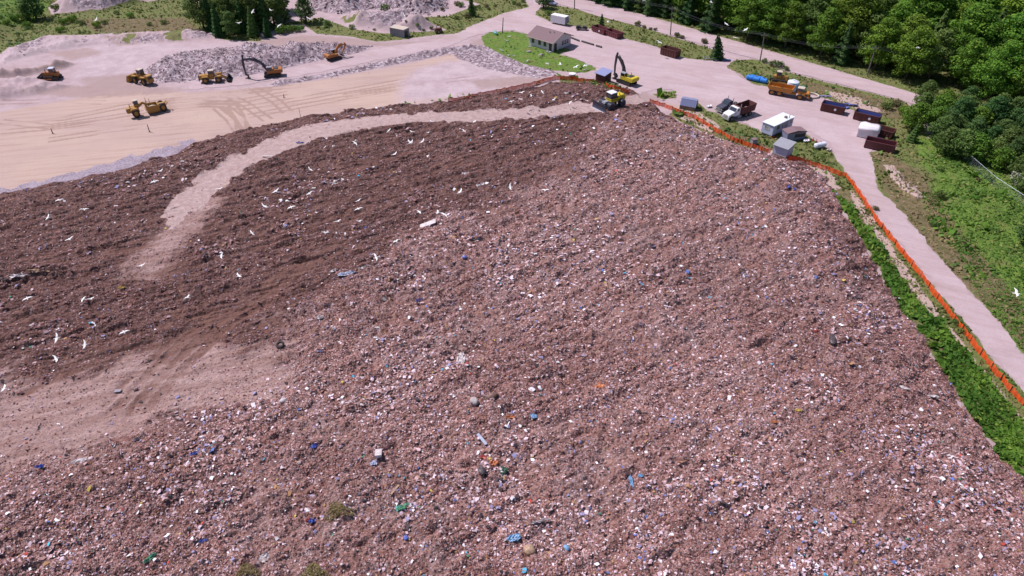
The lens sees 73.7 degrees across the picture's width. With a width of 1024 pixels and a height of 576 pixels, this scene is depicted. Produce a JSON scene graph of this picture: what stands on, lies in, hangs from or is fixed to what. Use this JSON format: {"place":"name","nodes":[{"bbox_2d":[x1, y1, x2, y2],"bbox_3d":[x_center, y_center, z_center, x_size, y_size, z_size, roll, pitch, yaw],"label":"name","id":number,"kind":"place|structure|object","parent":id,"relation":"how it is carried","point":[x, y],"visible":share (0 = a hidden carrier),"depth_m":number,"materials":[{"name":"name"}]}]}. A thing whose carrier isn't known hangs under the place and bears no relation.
{"place":"outdoors","nodes":[
{"label":"outdoors","id":0,"kind":"place"},
{"bbox_2d":[161,95,645,228],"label":"dirt track","id":1,"kind":"structure","parent":0,"point":[181,205],"depth_m":143.01,"materials":[{"name":"beige soil"}]},
{"bbox_2d":[0,0,1023,471],"bbox_3d":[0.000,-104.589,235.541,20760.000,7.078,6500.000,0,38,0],"label":"ground","id":2,"kind":"structure","parent":0,"point":[84,116],"depth_m":171.70,"materials":[{"name":"beige soil"}]},
{"bbox_2d":[17,0,44,18],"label":"bushy tree","id":3,"kind":"object","parent":2,"relation":"on","point":[35,8],"visible":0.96,"depth_m":212.78,"materials":[{"name":"green plant"}]},
{"bbox_2d":[36,67,63,80],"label":"bulldozer","id":4,"kind":"object","parent":2,"relation":"on","point":[51,74],"visible":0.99,"depth_m":174.72,"materials":[{"name":"metal"}]},
{"bbox_2d":[126,68,153,85],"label":"wheel loader","id":5,"kind":"object","parent":2,"relation":"on","point":[141,75],"visible":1,"depth_m":172.03,"materials":[{"name":"metal"}]},
{"bbox_2d":[126,98,167,117],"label":"motor scraper","id":6,"kind":"object","parent":2,"relation":"on","point":[150,107],"visible":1,"depth_m":157.77,"materials":[{"name":"metal"}]},
{"bbox_2d":[181,0,210,28],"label":"grove tree","id":7,"kind":"object","parent":2,"relation":"on","point":[191,5],"visible":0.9,"depth_m":203.10,"materials":[{"name":"green plant"}]},
{"bbox_2d":[211,2,226,37],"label":"grove tree","id":8,"kind":"object","parent":2,"relation":"on","point":[217,28],"visible":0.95,"depth_m":200.28,"materials":[{"name":"green plant"}]},
{"bbox_2d":[210,0,239,26],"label":"grove tree","id":9,"kind":"object","parent":2,"relation":"on","point":[224,5],"visible":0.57,"depth_m":201.75,"materials":[{"name":"green plant"}]},
{"bbox_2d":[219,11,240,37],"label":"grove tree","id":10,"kind":"object","parent":2,"relation":"on","point":[227,29],"visible":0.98,"depth_m":198.63,"materials":[{"name":"green plant"}]},
{"bbox_2d":[235,0,247,32],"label":"grove tree","id":11,"kind":"object","parent":2,"relation":"on","point":[243,25],"visible":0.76,"depth_m":202.92,"materials":[{"name":"green plant"}]},
{"bbox_2d":[227,0,256,21],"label":"grove tree","id":12,"kind":"object","parent":2,"relation":"on","point":[250,4],"visible":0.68,"depth_m":201.92,"materials":[{"name":"green plant"}]},
{"bbox_2d":[246,6,259,37],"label":"grove tree","id":13,"kind":"object","parent":2,"relation":"on","point":[252,31],"visible":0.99,"depth_m":199.90,"materials":[{"name":"green plant"}]},
{"bbox_2d":[147,41,371,82],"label":"rubble","id":14,"kind":"object","parent":2,"relation":"on","point":[332,43],"visible":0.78,"depth_m":183.80,"materials":[{"name":"grey stone"}]},
{"bbox_2d":[241,54,282,78],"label":"excavator","id":15,"kind":"object","parent":2,"relation":"on","point":[272,72],"visible":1,"depth_m":175.97,"materials":[{"name":"metal"}]},
{"bbox_2d":[256,0,274,32],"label":"grove tree","id":16,"kind":"object","parent":2,"relation":"on","point":[262,11],"visible":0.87,"depth_m":203.67,"materials":[{"name":"green plant"}]},
{"bbox_2d":[255,0,286,25],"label":"grove tree","id":17,"kind":"object","parent":2,"relation":"on","point":[272,5],"visible":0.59,"depth_m":206.62,"materials":[{"name":"green plant"}]},
{"bbox_2d":[292,0,316,22],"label":"round tree","id":18,"kind":"object","parent":2,"relation":"on","point":[305,10],"visible":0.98,"depth_m":209.77,"materials":[{"name":"green plant"}]},
{"bbox_2d":[309,0,449,14],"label":"rubble","id":19,"kind":"object","parent":2,"relation":"on","point":[420,11],"visible":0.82,"depth_m":222.89,"materials":[{"name":"grey stone"}]},
{"bbox_2d":[389,25,409,37],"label":"concrete bunker","id":20,"kind":"object","parent":2,"relation":"on","point":[400,31],"visible":1,"depth_m":201.62,"materials":[{"name":"beige paint"}]},
{"bbox_2d":[0,81,1023,575],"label":"rubbish field","id":21,"kind":"structure","parent":2,"relation":"on","point":[156,237],"depth_m":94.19,"materials":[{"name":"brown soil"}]},
{"bbox_2d":[235,562,260,575],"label":"brush clump","id":22,"kind":"object","parent":21,"relation":"on","point":[248,569],"visible":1,"depth_m":65.18,"materials":[{"name":"plant"}]},
{"bbox_2d":[299,562,329,575],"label":"brush clump","id":23,"kind":"object","parent":21,"relation":"on","point":[317,571],"visible":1,"depth_m":65.30,"materials":[{"name":"plant"}]},
{"bbox_2d":[323,501,353,520],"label":"brush clump","id":24,"kind":"object","parent":21,"relation":"on","point":[338,511],"visible":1,"depth_m":70.21,"materials":[{"name":"plant"}]},
{"bbox_2d":[591,90,625,112],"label":"landfill compactor","id":25,"kind":"object","parent":21,"relation":"on","point":[611,100],"visible":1,"depth_m":153.24,"materials":[{"name":"metal"}]},
{"bbox_2d":[0,0,1023,467],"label":"grass","id":26,"kind":"structure","parent":2,"relation":"on","point":[700,108],"depth_m":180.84,"materials":[{"name":"green plant"}]},
{"bbox_2d":[0,0,1023,352],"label":"grass","id":27,"kind":"structure","parent":2,"relation":"on","point":[988,234],"depth_m":122.19,"materials":[{"name":"green plant"}]},
{"bbox_2d":[7,4,1023,444],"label":"weeds","id":28,"kind":"object","parent":2,"relation":"on","point":[771,146],"visible":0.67,"depth_m":137.47,"materials":[{"name":"green plant"}]},
{"bbox_2d":[448,75,594,101],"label":"orange fence","id":29,"kind":"object","parent":2,"relation":"on","point":[534,83],"visible":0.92,"depth_m":171.75,"materials":[{"name":"plastic"}]},
{"bbox_2d":[526,25,573,52],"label":"house","id":30,"kind":"structure","parent":2,"relation":"on","point":[548,39],"depth_m":193.42,"materials":[{"name":"white"}]},
{"bbox_2d":[594,67,612,83],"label":"hut","id":31,"kind":"object","parent":2,"relation":"on","point":[603,74],"visible":0.79,"depth_m":172.73,"materials":[{"name":"metal"}]},
{"bbox_2d":[188,0,1023,391],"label":"gravel yard","id":32,"kind":"structure","parent":2,"relation":"on","point":[704,84],"depth_m":167.54,"materials":[{"name":"beige gravel"}]},
{"bbox_2d":[198,69,232,83],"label":"wheel loader","id":33,"kind":"object","parent":32,"relation":"on","point":[207,76],"visible":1,"depth_m":173.30,"materials":[{"name":"metal"}]},
{"bbox_2d":[324,42,345,61],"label":"excavator","id":34,"kind":"object","parent":32,"relation":"on","point":[332,55],"visible":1,"depth_m":186.56,"materials":[{"name":"metal"}]},
{"bbox_2d":[550,13,568,24],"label":"box trailer","id":35,"kind":"object","parent":32,"relation":"on","point":[558,19],"visible":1,"depth_m":210.17,"materials":[{"name":"white paint"}]},
{"bbox_2d":[612,52,638,85],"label":"excavator","id":36,"kind":"object","parent":32,"relation":"on","point":[625,79],"visible":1,"depth_m":172.19,"materials":[{"name":"metal"}]},
{"bbox_2d":[660,45,680,57],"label":"waste container","id":37,"kind":"object","parent":32,"relation":"on","point":[670,51],"visible":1,"depth_m":188.48,"materials":[{"name":"metal"}]},
{"bbox_2d":[709,34,724,61],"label":"evergreen tree","id":38,"kind":"object","parent":32,"relation":"on","point":[717,54],"visible":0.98,"depth_m":185.56,"materials":[{"name":"green plant"}]},
{"bbox_2d":[715,96,739,112],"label":"semi truck","id":39,"kind":"object","parent":32,"relation":"on","point":[726,103],"visible":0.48,"depth_m":158.74,"materials":[{"name":"metal"}]},
{"bbox_2d":[721,99,756,121],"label":"dump truck","id":40,"kind":"object","parent":32,"relation":"on","point":[746,108],"visible":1,"depth_m":156.09,"materials":[{"name":"metal"}]},
{"bbox_2d":[768,82,810,99],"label":"articulated dump truck","id":41,"kind":"object","parent":32,"relation":"on","point":[779,89],"visible":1,"depth_m":166.18,"materials":[{"name":"metal"}]},
{"bbox_2d":[820,99,846,114],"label":"waste container","id":42,"kind":"object","parent":32,"relation":"on","point":[833,107],"visible":1,"depth_m":159.07,"materials":[{"name":"metal"}]},
{"bbox_2d":[857,121,880,137],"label":"tarped container","id":43,"kind":"object","parent":32,"relation":"on","point":[865,129],"visible":0.96,"depth_m":147.75,"materials":[{"name":"white paint"}]},
{"bbox_2d":[864,136,896,152],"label":"waste container","id":44,"kind":"object","parent":32,"relation":"on","point":[880,144],"visible":1,"depth_m":144.06,"materials":[{"name":"brown metal"}]},
{"bbox_2d":[640,0,658,16],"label":"conifer tree","id":45,"kind":"object","parent":2,"relation":"on","point":[651,10],"visible":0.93,"depth_m":217.23,"materials":[{"name":"green plant"}]},
{"bbox_2d":[656,0,672,17],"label":"conifer tree","id":46,"kind":"object","parent":2,"relation":"on","point":[663,11],"visible":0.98,"depth_m":215.71,"materials":[{"name":"green plant"}]},
{"bbox_2d":[668,0,686,21],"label":"conifer tree","id":47,"kind":"object","parent":2,"relation":"on","point":[675,15],"visible":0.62,"depth_m":213.74,"materials":[{"name":"green plant"}]},
{"bbox_2d":[677,0,696,24],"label":"conifer tree","id":48,"kind":"object","parent":2,"relation":"on","point":[690,8],"visible":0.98,"depth_m":209.62,"materials":[{"name":"green plant"}]},
{"bbox_2d":[679,96,697,110],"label":"metal hut","id":49,"kind":"object","parent":2,"relation":"on","point":[689,103],"visible":1,"depth_m":160.18,"materials":[{"name":"grey metal"}]},
{"bbox_2d":[698,0,721,33],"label":"conifer tree","id":50,"kind":"object","parent":2,"relation":"on","point":[712,11],"visible":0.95,"depth_m":203.32,"materials":[{"name":"green plant"}]},
{"bbox_2d":[650,99,770,153],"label":"orange fence","id":51,"kind":"object","parent":2,"relation":"on","point":[712,126],"visible":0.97,"depth_m":152.41,"materials":[{"name":"plastic"}]},
{"bbox_2d":[718,0,757,30],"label":"broadleaf tree","id":52,"kind":"object","parent":2,"relation":"on","point":[737,3],"visible":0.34,"depth_m":200.68,"materials":[{"name":"green plant"}]},
{"bbox_2d":[732,0,767,39],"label":"broadleaf tree","id":53,"kind":"object","parent":2,"relation":"on","point":[746,18],"visible":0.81,"depth_m":194.64,"materials":[{"name":"green plant"}]},
{"bbox_2d":[673,109,826,177],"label":"weeds","id":54,"kind":"object","parent":2,"relation":"on","point":[728,129],"visible":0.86,"depth_m":151.08,"materials":[{"name":"green plant"}]},
{"bbox_2d":[749,0,791,42],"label":"broadleaf tree","id":55,"kind":"object","parent":2,"relation":"on","point":[775,7],"visible":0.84,"depth_m":190.75,"materials":[{"name":"green plant"}]},
{"bbox_2d":[761,112,794,137],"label":"site office","id":56,"kind":"structure","parent":2,"relation":"on","point":[774,125],"depth_m":149.55,"materials":[{"name":"white metal"}]},
{"bbox_2d":[772,137,796,158],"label":"shed","id":57,"kind":"structure","parent":2,"relation":"on","point":[783,147],"depth_m":140.50,"materials":[{"name":"grey metal"}]},
{"bbox_2d":[771,0,806,48],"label":"broadleaf tree","id":58,"kind":"object","parent":2,"relation":"on","point":[795,10],"visible":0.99,"depth_m":188.72,"materials":[{"name":"green plant"}]},
{"bbox_2d":[781,126,806,140],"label":"storage box","id":59,"kind":"object","parent":2,"relation":"on","point":[793,133],"visible":0.9,"depth_m":147.54,"materials":[{"name":"white metal"}]},
{"bbox_2d":[797,0,832,47],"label":"broadleaf tree","id":60,"kind":"object","parent":2,"relation":"on","point":[815,11],"visible":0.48,"depth_m":188.42,"materials":[{"name":"green plant"}]},
{"bbox_2d":[805,7,846,57],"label":"broadleaf tree","id":61,"kind":"object","parent":2,"relation":"on","point":[828,19],"visible":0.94,"depth_m":182.73,"materials":[{"name":"green plant"}]},
{"bbox_2d":[831,22,853,66],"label":"conifer tree","id":62,"kind":"object","parent":2,"relation":"on","point":[843,52],"visible":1,"depth_m":181.53,"materials":[{"name":"green plant"}]},
{"bbox_2d":[827,0,886,49],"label":"broadleaf tree","id":63,"kind":"object","parent":2,"relation":"on","point":[862,10],"visible":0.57,"depth_m":179.85,"materials":[{"name":"green plant"}]},
{"bbox_2d":[853,108,881,123],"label":"waste container","id":64,"kind":"object","parent":2,"relation":"on","point":[873,117],"visible":0.9,"depth_m":155.13,"materials":[{"name":"metal"}]},
{"bbox_2d":[852,12,886,61],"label":"broadleaf tree","id":65,"kind":"object","parent":2,"relation":"on","point":[877,18],"visible":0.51,"depth_m":180.41,"materials":[{"name":"green plant"}]},
{"bbox_2d":[858,16,902,69],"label":"broadleaf tree","id":66,"kind":"object","parent":2,"relation":"on","point":[889,25],"visible":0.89,"depth_m":174.93,"materials":[{"name":"green plant"}]},
{"bbox_2d":[875,123,896,138],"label":"waste container","id":67,"kind":"object","parent":2,"relation":"on","point":[887,132],"visible":0.74,"depth_m":148.82,"materials":[{"name":"metal"}]},
{"bbox_2d":[872,1,914,48],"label":"broadleaf tree","id":68,"kind":"object","parent":2,"relation":"on","point":[901,11],"visible":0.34,"depth_m":177.22,"materials":[{"name":"green plant"}]},
{"bbox_2d":[787,155,1023,405],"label":"orange fence","id":69,"kind":"object","parent":2,"relation":"on","point":[1015,393],"visible":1,"depth_m":108.46,"materials":[{"name":"plastic"}]},
{"bbox_2d":[884,13,933,70],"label":"broadleaf tree","id":70,"kind":"object","parent":2,"relation":"on","point":[915,20],"visible":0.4,"depth_m":172.34,"materials":[{"name":"green plant"}]},
{"bbox_2d":[889,25,940,78],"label":"broadleaf tree","id":71,"kind":"object","parent":2,"relation":"on","point":[912,62],"visible":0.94,"depth_m":170.06,"materials":[{"name":"green plant"}]},
{"bbox_2d":[898,102,933,130],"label":"bushy tree","id":72,"kind":"object","parent":2,"relation":"on","point":[921,108],"visible":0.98,"depth_m":149.30,"materials":[{"name":"green plant"}]},
{"bbox_2d":[912,91,934,110],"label":"thicket tree","id":73,"kind":"object","parent":2,"relation":"on","point":[927,97],"visible":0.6,"depth_m":156.28,"materials":[{"name":"green plant"}]},
{"bbox_2d":[831,189,1023,477],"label":"weeds","id":74,"kind":"object","parent":2,"relation":"on","point":[1006,451],"visible":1,"depth_m":92.56,"materials":[{"name":"green plant"}]},
{"bbox_2d":[914,80,940,101],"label":"thicket tree","id":75,"kind":"object","parent":2,"relation":"on","point":[932,85],"visible":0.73,"depth_m":160.72,"materials":[{"name":"green plant"}]},
{"bbox_2d":[904,0,955,43],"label":"broadleaf tree","id":76,"kind":"object","parent":2,"relation":"on","point":[923,7],"visible":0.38,"depth_m":180.53,"materials":[{"name":"green plant"}]},
{"bbox_2d":[926,107,947,124],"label":"thicket tree","id":77,"kind":"object","parent":2,"relation":"on","point":[938,111],"visible":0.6,"depth_m":150.49,"materials":[{"name":"green plant"}]},
{"bbox_2d":[926,8,949,69],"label":"conifer tree","id":78,"kind":"object","parent":2,"relation":"on","point":[944,20],"visible":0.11,"depth_m":175.78,"materials":[{"name":"green plant"}]},
{"bbox_2d":[918,27,958,79],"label":"broadleaf tree","id":79,"kind":"object","parent":2,"relation":"on","point":[945,36],"visible":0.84,"depth_m":169.63,"materials":[{"name":"green plant"}]},
{"bbox_2d":[927,114,957,143],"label":"thicket tree","id":80,"kind":"object","parent":2,"relation":"on","point":[947,121],"visible":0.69,"depth_m":144.38,"materials":[{"name":"green plant"}]},
{"bbox_2d":[931,94,955,114],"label":"thicket tree","id":81,"kind":"object","parent":2,"relation":"on","point":[944,100],"visible":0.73,"depth_m":154.23,"materials":[{"name":"green plant"}]},
{"bbox_2d":[933,126,960,154],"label":"bushy tree","id":82,"kind":"object","parent":2,"relation":"on","point":[951,132],"visible":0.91,"depth_m":140.51,"materials":[{"name":"green plant"}]},
{"bbox_2d":[944,2,974,46],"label":"broadleaf tree","id":83,"kind":"object","parent":2,"relation":"on","point":[956,14],"visible":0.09,"depth_m":179.45,"materials":[{"name":"green plant"}]},
{"bbox_2d":[946,97,976,121],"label":"thicket tree","id":84,"kind":"object","parent":2,"relation":"on","point":[965,103],"visible":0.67,"depth_m":149.19,"materials":[{"name":"green plant"}]},
{"bbox_2d":[945,128,979,158],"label":"bushy tree","id":85,"kind":"object","parent":2,"relation":"on","point":[964,135],"visible":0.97,"depth_m":138.46,"materials":[{"name":"green plant"}]},
{"bbox_2d":[938,2,1000,74],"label":"broadleaf tree","id":86,"kind":"object","parent":2,"relation":"on","point":[979,19],"visible":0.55,"depth_m":168.16,"materials":[{"name":"green plant"}]},
{"bbox_2d":[956,85,982,106],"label":"thicket tree","id":87,"kind":"object","parent":2,"relation":"on","point":[969,90],"visible":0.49,"depth_m":157.00,"materials":[{"name":"green plant"}]},
{"bbox_2d":[948,37,991,88],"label":"broadleaf tree","id":88,"kind":"object","parent":2,"relation":"on","point":[972,55],"visible":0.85,"depth_m":166.01,"materials":[{"name":"green plant"}]},
{"bbox_2d":[916,141,1023,313],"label":"weeds","id":89,"kind":"object","parent":2,"relation":"on","point":[953,231],"visible":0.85,"depth_m":121.23,"materials":[{"name":"green plant"}]},
{"bbox_2d":[963,118,988,134],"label":"thicket tree","id":90,"kind":"object","parent":2,"relation":"on","point":[977,125],"visible":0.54,"depth_m":142.58,"materials":[{"name":"green plant"}]},
{"bbox_2d":[960,131,994,161],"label":"thicket tree","id":91,"kind":"object","parent":2,"relation":"on","point":[983,138],"visible":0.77,"depth_m":137.60,"materials":[{"name":"green plant"}]},
{"bbox_2d":[965,106,994,128],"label":"thicket tree","id":92,"kind":"object","parent":2,"relation":"on","point":[982,110],"visible":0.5,"depth_m":149.14,"materials":[{"name":"green plant"}]},
{"bbox_2d":[975,0,1010,17],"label":"broadleaf tree","id":93,"kind":"object","parent":2,"relation":"on","point":[994,3],"visible":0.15,"depth_m":183.25,"materials":[{"name":"green plant"}]},
{"bbox_2d":[969,40,1023,99],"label":"broadleaf tree","id":94,"kind":"object","parent":2,"relation":"on","point":[1014,52],"visible":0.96,"depth_m":159.16,"materials":[{"name":"green plant"}]},
{"bbox_2d":[985,137,1007,159],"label":"thicket tree","id":95,"kind":"object","parent":2,"relation":"on","point":[1000,143],"visible":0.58,"depth_m":139.09,"materials":[{"name":"green plant"}]},
{"bbox_2d":[985,95,1013,128],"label":"thicket tree","id":96,"kind":"object","parent":2,"relation":"on","point":[1001,105],"visible":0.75,"depth_m":148.78,"materials":[{"name":"green plant"}]},
{"bbox_2d":[980,12,1023,70],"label":"broadleaf tree","id":97,"kind":"object","parent":2,"relation":"on","point":[1009,30],"visible":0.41,"depth_m":165.70,"materials":[{"name":"green plant"}]},
{"bbox_2d":[986,146,1017,169],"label":"thicket tree","id":98,"kind":"object","parent":2,"relation":"on","point":[1003,154],"visible":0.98,"depth_m":135.94,"materials":[{"name":"green plant"}]},
{"bbox_2d":[994,126,1023,144],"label":"thicket tree","id":99,"kind":"object","parent":2,"relation":"on","point":[1014,133],"visible":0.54,"depth_m":140.27,"materials":[{"name":"green plant"}]},
{"bbox_2d":[999,0,1023,23],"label":"broadleaf tree","id":100,"kind":"object","parent":2,"relation":"on","point":[1019,5],"visible":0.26,"depth_m":185.43,"materials":[{"name":"green plant"}]},
{"bbox_2d":[1004,60,1023,102],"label":"broadleaf tree","id":101,"kind":"object","parent":2,"relation":"on","point":[1020,82],"visible":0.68,"depth_m":158.99,"materials":[{"name":"green plant"}]},
{"bbox_2d":[1006,136,1023,166],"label":"thicket tree","id":102,"kind":"object","parent":2,"relation":"on","point":[1018,147],"visible":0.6,"depth_m":136.39,"materials":[{"name":"green plant"}]},
{"bbox_2d":[1006,155,1023,177],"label":"thicket tree","id":103,"kind":"object","parent":2,"relation":"on","point":[1018,166],"visible":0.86,"depth_m":132.40,"materials":[{"name":"green plant"}]},
{"bbox_2d":[554,0,1023,136],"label":"road","id":104,"kind":"structure","parent":0,"point":[811,70],"depth_m":190.31,"materials":[{"name":"grey asphalt"}]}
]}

